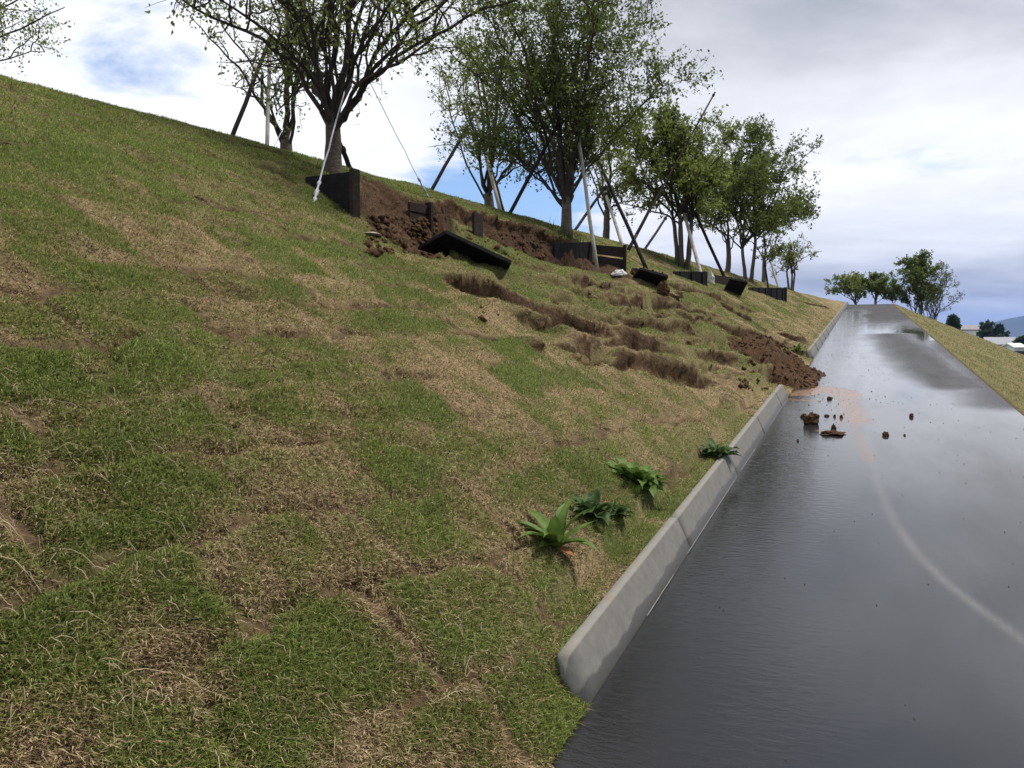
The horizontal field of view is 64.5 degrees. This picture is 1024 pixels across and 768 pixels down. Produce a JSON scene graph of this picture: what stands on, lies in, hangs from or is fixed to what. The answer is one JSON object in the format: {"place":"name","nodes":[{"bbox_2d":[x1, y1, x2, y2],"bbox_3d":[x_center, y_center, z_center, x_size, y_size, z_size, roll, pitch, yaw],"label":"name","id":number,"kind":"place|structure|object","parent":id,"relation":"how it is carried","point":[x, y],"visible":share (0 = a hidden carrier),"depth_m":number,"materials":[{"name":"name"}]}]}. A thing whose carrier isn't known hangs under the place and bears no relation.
{"place":"outdoors","nodes":[
{"label":"outdoors","id":0,"kind":"place"},
{"bbox_2d":[292,151,372,202],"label":"long grass","id":1,"kind":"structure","parent":0,"point":[334,172],"depth_m":9.81,"materials":[{"name":"green plant"}]},
{"bbox_2d":[0,74,845,767],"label":"grass bank","id":2,"kind":"structure","parent":0,"point":[582,343],"depth_m":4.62,"materials":[{"name":"green plant"}]},
{"bbox_2d":[0,0,74,75],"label":"cherry tree","id":3,"kind":"object","parent":2,"relation":"on","point":[3,34],"visible":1,"depth_m":12.86,"materials":[{"name":"green plant"}]},
{"bbox_2d":[230,49,266,135],"bbox_3d":[-3.736,-4.166,11.542,0.087,1.911,1.034,1,3,23],"label":"support stake","id":4,"kind":"object","parent":2,"relation":"on","point":[241,114],"visible":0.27,"depth_m":11.42,"materials":[{"name":"brown wood"}]},
{"bbox_2d":[186,0,322,150],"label":"cherry tree","id":5,"kind":"object","parent":2,"relation":"on","point":[285,143],"visible":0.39,"depth_m":12.28,"materials":[{"name":"green plant"}]},
{"bbox_2d":[265,50,271,145],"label":"support stake","id":6,"kind":"object","parent":2,"relation":"on","point":[267,130],"visible":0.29,"depth_m":11.80,"materials":[{"name":"grey wood"}]},
{"bbox_2d":[0,350,599,767],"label":"dry stalks","id":7,"kind":"object","parent":2,"relation":"on","point":[216,584],"visible":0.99,"depth_m":2.57,"materials":[{"name":"beige plant"}]},
{"bbox_2d":[312,92,344,201],"bbox_3d":[-2.010,-2.682,9.004,0.060,1.734,1.863,0,3,-1],"label":"pole","id":8,"kind":"object","parent":2,"relation":"attached to","point":[316,192],"visible":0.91,"depth_m":8.74,"materials":[{"name":"grey metal"}]},
{"bbox_2d":[305,168,359,218],"bbox_3d":[-1.933,-1.795,8.644,0.758,0.902,0.110,2,4,33],"label":"retaining board","id":9,"kind":"object","parent":2,"relation":"on","point":[342,190],"visible":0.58,"depth_m":8.53,"materials":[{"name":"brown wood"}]},
{"bbox_2d":[341,144,351,167],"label":"support stake","id":10,"kind":"object","parent":2,"relation":"on","point":[345,156],"visible":0.48,"depth_m":11.24,"materials":[{"name":"brown wood"}]},
{"bbox_2d":[145,0,583,173],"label":"cherry tree","id":11,"kind":"object","parent":2,"relation":"on","point":[304,28],"visible":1,"depth_m":9.56,"materials":[{"name":"green plant"}]},
{"bbox_2d":[364,232,379,235],"bbox_3d":[-1.381,-1.483,7.997,0.162,0.032,0.265,0,3,3],"label":"flat stone","id":12,"kind":"object","parent":2,"relation":"on","point":[373,233],"visible":0.82,"depth_m":7.93,"materials":[{"name":"grey stone"}]},
{"bbox_2d":[370,83,428,197],"bbox_3d":[-1.527,-3.278,11.066,0.060,1.358,1.666,1,3,25],"label":"guy wire","id":13,"kind":"object","parent":2,"relation":"attached to","point":[423,188],"visible":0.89,"depth_m":11.24,"materials":[{"name":"grey metal"}]},
{"bbox_2d":[408,202,432,237],"bbox_3d":[-1.238,-2.078,10.931,0.110,0.780,0.419,2,4,35],"label":"retaining board","id":14,"kind":"object","parent":2,"relation":"on","point":[426,209],"visible":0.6,"depth_m":10.96,"materials":[{"name":"brown wood"}]},
{"bbox_2d":[430,125,468,189],"bbox_3d":[-1.345,-4.766,17.230,0.104,2.045,2.427,1,3,17],"label":"support stake","id":15,"kind":"object","parent":2,"relation":"on","point":[436,181],"visible":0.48,"depth_m":16.99,"materials":[{"name":"brown wood"}]},
{"bbox_2d":[418,230,511,268],"bbox_3d":[-0.548,-1.492,9.204,1.053,0.435,0.546,0,3,-6],"label":"fallen board","id":16,"kind":"object","parent":2,"relation":"on","point":[445,242],"visible":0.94,"depth_m":9.13,"materials":[{"name":"black wood"}]},
{"bbox_2d":[472,213,482,236],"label":"retaining board","id":17,"kind":"object","parent":2,"relation":"on","point":[477,224],"visible":0.64,"depth_m":10.74,"materials":[{"name":"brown wood"}]},
{"bbox_2d":[470,101,501,209],"bbox_3d":[-0.557,-4.977,17.911,0.116,2.933,1.549,-2,3,-29],"label":"support stake","id":18,"kind":"object","parent":2,"relation":"on","point":[493,184],"visible":0.43,"depth_m":17.67,"materials":[{"name":"grey wood"}]},
{"bbox_2d":[426,17,555,207],"bbox_3d":[-0.339,-5.776,18.529,3.380,4.891,3.997,0,3,0],"label":"keyaki tree","id":19,"kind":"object","parent":2,"relation":"on","point":[487,195],"visible":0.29,"depth_m":18.68,"materials":[{"name":"green plant"}]},
{"bbox_2d":[487,151,503,210],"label":"support stake","id":20,"kind":"object","parent":2,"relation":"on","point":[499,195],"visible":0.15,"depth_m":18.00,"materials":[{"name":"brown wood"}]},
{"bbox_2d":[509,117,562,212],"bbox_3d":[0.384,-4.088,15.672,1.225,2.022,0.104,1,3,17],"label":"support stake","id":21,"kind":"object","parent":2,"relation":"on","point":[529,176],"visible":0.73,"depth_m":15.64,"materials":[{"name":"brown wood"}]},
{"bbox_2d":[518,495,600,557],"bbox_3d":[0.188,0.693,3.930,0.485,0.267,0.482,0,3,0],"label":"weed","id":22,"kind":"object","parent":2,"relation":"on","point":[552,531],"visible":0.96,"depth_m":3.92,"materials":[{"name":"green plant"}]},
{"bbox_2d":[400,0,723,239],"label":"keyaki tree","id":23,"kind":"object","parent":2,"relation":"on","point":[581,109],"visible":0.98,"depth_m":15.16,"materials":[{"name":"green plant"}]},
{"bbox_2d":[553,242,591,261],"bbox_3d":[1.107,-2.295,14.634,0.035,0.680,1.395,2,4,33],"label":"retaining board","id":24,"kind":"object","parent":2,"relation":"on","point":[582,250],"visible":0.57,"depth_m":14.66,"materials":[{"name":"black wood"}]},
{"bbox_2d":[547,217,597,255],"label":"long grass","id":25,"kind":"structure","parent":2,"relation":"on","point":[568,235],"depth_m":15.31,"materials":[{"name":"plant"}]},
{"bbox_2d":[575,127,598,270],"bbox_3d":[1.417,-3.409,15.220,0.104,2.930,0.783,-2,3,-30],"label":"support stake","id":26,"kind":"object","parent":2,"relation":"on","point":[595,258],"visible":0.78,"depth_m":15.20,"materials":[{"name":"grey wood"}]},
{"bbox_2d":[574,185,606,229],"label":"support stake","id":27,"kind":"object","parent":2,"relation":"on","point":[591,206],"visible":0.77,"depth_m":20.08,"materials":[{"name":"brown wood"}]},
{"bbox_2d":[567,485,620,531],"bbox_3d":[0.425,0.676,4.457,0.399,0.207,0.341,0,3,0],"label":"weed","id":28,"kind":"object","parent":2,"relation":"on","point":[589,500],"visible":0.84,"depth_m":4.41,"materials":[{"name":"green plant"}]},
{"bbox_2d":[363,213,825,391],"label":"soil crumbs","id":29,"kind":"object","parent":2,"relation":"on","point":[372,250],"visible":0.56,"depth_m":10.73,"materials":[{"name":"brown soil"}]},
{"bbox_2d":[596,245,626,270],"bbox_3d":[1.854,-2.191,15.277,0.590,0.860,0.110,0,3,0],"label":"retaining board","id":30,"kind":"object","parent":2,"relation":"on","point":[614,251],"visible":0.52,"depth_m":15.26,"materials":[{"name":"brown wood"}]},
{"bbox_2d":[582,136,643,238],"bbox_3d":[2.626,-5.288,22.258,2.315,3.505,2.043,0,3,0],"label":"keyaki tree","id":31,"kind":"object","parent":2,"relation":"on","point":[606,223],"visible":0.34,"depth_m":21.81,"materials":[{"name":"green plant"}]},
{"bbox_2d":[604,191,622,244],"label":"support stake","id":32,"kind":"object","parent":2,"relation":"on","point":[613,217],"visible":0.82,"depth_m":20.01,"materials":[{"name":"grey wood"}]},
{"bbox_2d":[610,269,626,276],"bbox_3d":[1.948,-2.022,14.794,0.318,0.140,0.198,1,3,18],"label":"sack","id":33,"kind":"object","parent":2,"relation":"on","point":[617,273],"visible":0.99,"depth_m":14.73,"materials":[{"name":"white fabric"}]},
{"bbox_2d":[607,500,635,518],"bbox_3d":[0.596,0.721,4.636,0.225,0.120,0.255,0,3,0],"label":"weed","id":34,"kind":"object","parent":2,"relation":"on","point":[623,510],"visible":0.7,"depth_m":4.58,"materials":[{"name":"green plant"}]},
{"bbox_2d":[598,163,647,268],"bbox_3d":[2.437,-3.614,17.657,0.115,2.729,1.689,-2,4,-36],"label":"support stake","id":35,"kind":"object","parent":2,"relation":"on","point":[637,248],"visible":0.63,"depth_m":17.60,"materials":[{"name":"brown wood"}]},
{"bbox_2d":[631,267,638,274],"bbox_3d":[2.326,-2.098,15.154,0.258,0.166,0.216,-2,3,-27],"label":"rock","id":36,"kind":"object","parent":2,"relation":"on","point":[634,270],"visible":0.46,"depth_m":15.08,"materials":[{"name":"stone"}]},
{"bbox_2d":[606,456,673,507],"bbox_3d":[0.834,0.628,5.268,0.494,0.312,0.515,-3,4,-42],"label":"weed","id":37,"kind":"object","parent":2,"relation":"on","point":[646,477],"visible":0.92,"depth_m":5.18,"materials":[{"name":"green plant"}]},
{"bbox_2d":[627,185,661,250],"bbox_3d":[3.302,-4.124,19.956,0.116,2.044,2.995,1,3,25],"label":"support stake","id":38,"kind":"object","parent":2,"relation":"on","point":[631,244],"visible":0.52,"depth_m":19.46,"materials":[{"name":"brown wood"}]},
{"bbox_2d":[633,267,667,285],"bbox_3d":[2.502,-1.954,15.023,0.672,0.391,0.620,0,3,0],"label":"fallen board","id":39,"kind":"object","parent":2,"relation":"on","point":[652,276],"visible":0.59,"depth_m":14.83,"materials":[{"name":"black wood"}]},
{"bbox_2d":[644,216,666,248],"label":"support stake","id":40,"kind":"object","parent":2,"relation":"on","point":[655,233],"visible":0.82,"depth_m":23.02,"materials":[{"name":"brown wood"}]},
{"bbox_2d":[657,280,669,295],"bbox_3d":[2.592,-1.635,13.902,0.239,0.290,0.199,1,3,17],"label":"turf clod","id":41,"kind":"object","parent":2,"relation":"on","point":[663,288],"visible":0.93,"depth_m":13.84,"materials":[{"name":"brown soil"}]},
{"bbox_2d":[590,96,737,270],"bbox_3d":[3.956,-5.197,21.208,3.864,4.587,4.010,0,3,0],"label":"keyaki tree","id":42,"kind":"object","parent":2,"relation":"on","point":[696,177],"visible":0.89,"depth_m":20.84,"materials":[{"name":"green plant"}]},
{"bbox_2d":[557,384,787,714],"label":"kerb","id":43,"kind":"structure","parent":2,"relation":"on","point":[593,649],"depth_m":4.16,"materials":[{"name":"concrete"}]},
{"bbox_2d":[636,92,715,233],"bbox_3d":[3.962,-5.297,20.046,3.621,4.525,0.070,-3,4,-42],"label":"support stake","id":44,"kind":"object","parent":2,"relation":"on","point":[662,187],"visible":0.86,"depth_m":20.04,"materials":[{"name":"brown wood"}]},
{"bbox_2d":[668,290,684,298],"bbox_3d":[2.772,-1.571,14.287,0.568,0.161,0.337,3,4,41],"label":"straw mat","id":45,"kind":"object","parent":2,"relation":"on","point":[677,294],"visible":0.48,"depth_m":14.09,"materials":[{"name":"beige wicker"}]},
{"bbox_2d":[673,271,707,285],"bbox_3d":[4.200,-2.370,19.012,1.404,0.610,0.065,-3,4,-45],"label":"retaining board","id":46,"kind":"object","parent":2,"relation":"on","point":[700,277],"visible":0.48,"depth_m":19.13,"materials":[{"name":"black wood"}]},
{"bbox_2d":[682,210,701,271],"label":"support stake","id":47,"kind":"object","parent":2,"relation":"on","point":[692,243],"visible":0.72,"depth_m":20.45,"materials":[{"name":"grey wood"}]},
{"bbox_2d":[695,212,724,275],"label":"support stake","id":48,"kind":"object","parent":2,"relation":"on","point":[709,243],"visible":0.81,"depth_m":22.80,"materials":[{"name":"brown wood"}]},
{"bbox_2d":[707,270,714,283],"bbox_3d":[5.143,-2.745,20.970,0.162,0.418,0.282,-1,3,-21],"label":"sack","id":49,"kind":"object","parent":2,"relation":"on","point":[711,278],"visible":0.73,"depth_m":20.90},
{"bbox_2d":[699,438,742,458],"bbox_3d":[1.709,0.576,6.705,0.426,0.228,0.350,2,3,28],"label":"weed","id":50,"kind":"object","parent":2,"relation":"on","point":[715,450],"visible":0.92,"depth_m":6.69,"materials":[{"name":"green plant"}]},
{"bbox_2d":[713,275,730,284],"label":"retaining board","id":51,"kind":"object","parent":2,"relation":"on","point":[723,280],"visible":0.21,"depth_m":21.82,"materials":[{"name":"brown wood"}]},
{"bbox_2d":[693,187,773,271],"bbox_3d":[8.209,-6.074,30.346,3.618,4.256,3.341,3,4,42],"label":"keyaki tree","id":52,"kind":"object","parent":2,"relation":"on","point":[728,255],"visible":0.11,"depth_m":30.69,"materials":[{"name":"green plant"}]},
{"bbox_2d":[724,277,747,294],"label":"fallen board","id":53,"kind":"object","parent":2,"relation":"on","point":[736,286],"visible":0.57,"depth_m":21.12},
{"bbox_2d":[675,112,823,283],"bbox_3d":[8.420,-6.493,28.456,5.329,6.004,4.875,0,3,0],"label":"keyaki tree","id":54,"kind":"object","parent":2,"relation":"on","point":[751,180],"visible":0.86,"depth_m":27.90,"materials":[{"name":"green plant"}]},
{"bbox_2d":[730,224,791,282],"bbox_3d":[10.823,-5.937,35.544,2.351,3.412,2.312,0,3,0],"label":"keyaki tree","id":55,"kind":"object","parent":2,"relation":"on","point":[772,254],"visible":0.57,"depth_m":35.61,"materials":[{"name":"green plant"}]},
{"bbox_2d":[763,262,768,287],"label":"support stake","id":56,"kind":"object","parent":2,"relation":"on","point":[766,276],"visible":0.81,"depth_m":28.55,"materials":[{"name":"brown wood"}]},
{"bbox_2d":[748,287,786,301],"bbox_3d":[8.307,-2.813,26.260,0.110,0.876,4.221,2,4,33],"label":"retaining board","id":57,"kind":"object","parent":2,"relation":"on","point":[778,293],"visible":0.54,"depth_m":26.86,"materials":[{"name":"brown wood"}]},
{"bbox_2d":[769,258,779,287],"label":"support stake","id":58,"kind":"object","parent":2,"relation":"on","point":[774,274],"visible":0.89,"depth_m":28.26,"materials":[{"name":"grey wood"}]},
{"bbox_2d":[726,335,825,395],"bbox_3d":[4.705,-0.593,14.048,2.550,1.543,8.058,1,3,23],"label":"soil heap","id":59,"kind":"object","parent":2,"relation":"on","point":[778,358],"visible":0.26,"depth_m":12.88,"materials":[{"name":"brown soil"}]},
{"bbox_2d":[769,232,820,290],"bbox_3d":[13.195,-5.733,37.958,2.161,2.759,2.366,0,3,0],"label":"keyaki tree","id":60,"kind":"object","parent":2,"relation":"on","point":[792,256],"visible":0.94,"depth_m":37.77,"materials":[{"name":"green plant"}]},
{"bbox_2d":[789,343,805,350],"bbox_3d":[5.904,-0.767,16.871,0.483,0.208,0.477,0,3,0],"label":"weed","id":61,"kind":"object","parent":2,"relation":"on","point":[797,348],"visible":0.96,"depth_m":16.77,"materials":[{"name":"green plant"}]},
{"bbox_2d":[807,302,848,358],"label":"kerb","id":62,"kind":"structure","parent":2,"relation":"on","point":[815,346],"depth_m":22.08,"materials":[{"name":"concrete"}]},
{"bbox_2d":[0,0,1023,324],"label":"sky","id":63,"kind":"structure","parent":0,"point":[916,106],"materials":[{"name":"white"}]},
{"bbox_2d":[667,255,696,271],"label":"long grass","id":64,"kind":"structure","parent":0,"point":[684,266],"depth_m":21.11,"materials":[{"name":"green plant"}]},
{"bbox_2d":[549,304,1023,767],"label":"ramp road","id":65,"kind":"structure","parent":0,"point":[793,670],"depth_m":4.09,"materials":[{"name":"grey asphalt"}]},
{"bbox_2d":[803,412,819,424],"bbox_3d":[3.371,0.395,9.126,0.176,0.174,0.155,2,4,34],"label":"soil clod","id":66,"kind":"object","parent":65,"relation":"on","point":[811,418],"visible":0.93,"depth_m":9.08,"materials":[{"name":"brown soil"}]},
{"bbox_2d":[613,354,1023,760],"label":"road grit","id":67,"kind":"object","parent":65,"relation":"on","point":[854,521],"visible":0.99,"depth_m":8.63,"materials":[{"name":"brown gravel"}]},
{"bbox_2d":[819,430,845,434],"bbox_3d":[3.357,0.508,8.491,0.251,0.055,0.267,2,4,36],"label":"soil clod","id":68,"kind":"object","parent":65,"relation":"on","point":[830,432],"visible":1,"depth_m":8.44,"materials":[{"name":"brown soil"}]},
{"bbox_2d":[823,270,869,304],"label":"shade tree","id":69,"kind":"object","parent":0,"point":[848,288],"visible":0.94,"depth_m":67.56,"materials":[{"name":"green plant"}]},
{"bbox_2d":[858,270,900,303],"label":"shade tree","id":70,"kind":"object","parent":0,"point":[878,283],"visible":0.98,"depth_m":65.38,"materials":[{"name":"green plant"}]},
{"bbox_2d":[893,304,1023,415],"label":"verge","id":71,"kind":"structure","parent":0,"point":[1009,400],"depth_m":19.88,"materials":[{"name":"green plant"}]},
{"bbox_2d":[883,249,944,323],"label":"shade tree","id":72,"kind":"object","parent":71,"relation":"on","point":[918,266],"visible":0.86,"depth_m":65.05,"materials":[{"name":"green plant"}]},
{"bbox_2d":[915,260,964,319],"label":"shade tree","id":73,"kind":"object","parent":71,"relation":"on","point":[940,291],"visible":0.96,"depth_m":63.50,"materials":[{"name":"green plant"}]},
{"bbox_2d":[936,316,1023,341],"bbox_3d":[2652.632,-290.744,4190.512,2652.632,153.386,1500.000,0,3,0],"label":"hills","id":74,"kind":"structure","parent":0,"point":[1014,326],"depth_m":4078.43,"materials":[{"name":"blue"}]},
{"bbox_3d":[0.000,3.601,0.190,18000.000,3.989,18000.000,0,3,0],"label":"ground","id":75,"kind":"structure","parent":0,"visible":0},
{"bbox_2d":[945,313,961,353],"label":"broadleaf tree","id":76,"kind":"object","parent":75,"relation":"on","point":[954,320],"visible":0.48,"depth_m":148.97,"materials":[{"name":"green plant"}]},
{"bbox_2d":[961,325,979,336],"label":"house","id":77,"kind":"structure","parent":75,"relation":"on","point":[972,329],"depth_m":225.96,"materials":[{"name":"paint"}]},
{"bbox_2d":[977,319,994,337],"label":"broadleaf tree","id":78,"kind":"object","parent":75,"relation":"on","point":[985,328],"visible":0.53,"depth_m":208.83,"materials":[{"name":"green plant"}]},
{"bbox_2d":[987,323,1009,336],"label":"broadleaf tree","id":79,"kind":"object","parent":75,"relation":"on","point":[998,330],"visible":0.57,"depth_m":204.24,"materials":[{"name":"green plant"}]},
{"bbox_2d":[983,337,1015,345],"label":"house","id":80,"kind":"structure","parent":75,"relation":"on","point":[1000,341],"depth_m":178.25,"materials":[{"name":"paint"}]},
{"bbox_2d":[1002,343,1023,354],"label":"house","id":81,"kind":"structure","parent":75,"relation":"on","point":[1017,347],"depth_m":148.56,"materials":[{"name":"paint"}]},
{"bbox_2d":[1012,335,1023,344],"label":"broadleaf tree","id":82,"kind":"object","parent":75,"relation":"on","point":[1019,339],"visible":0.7,"depth_m":159.40,"materials":[{"name":"green plant"}]}
]}

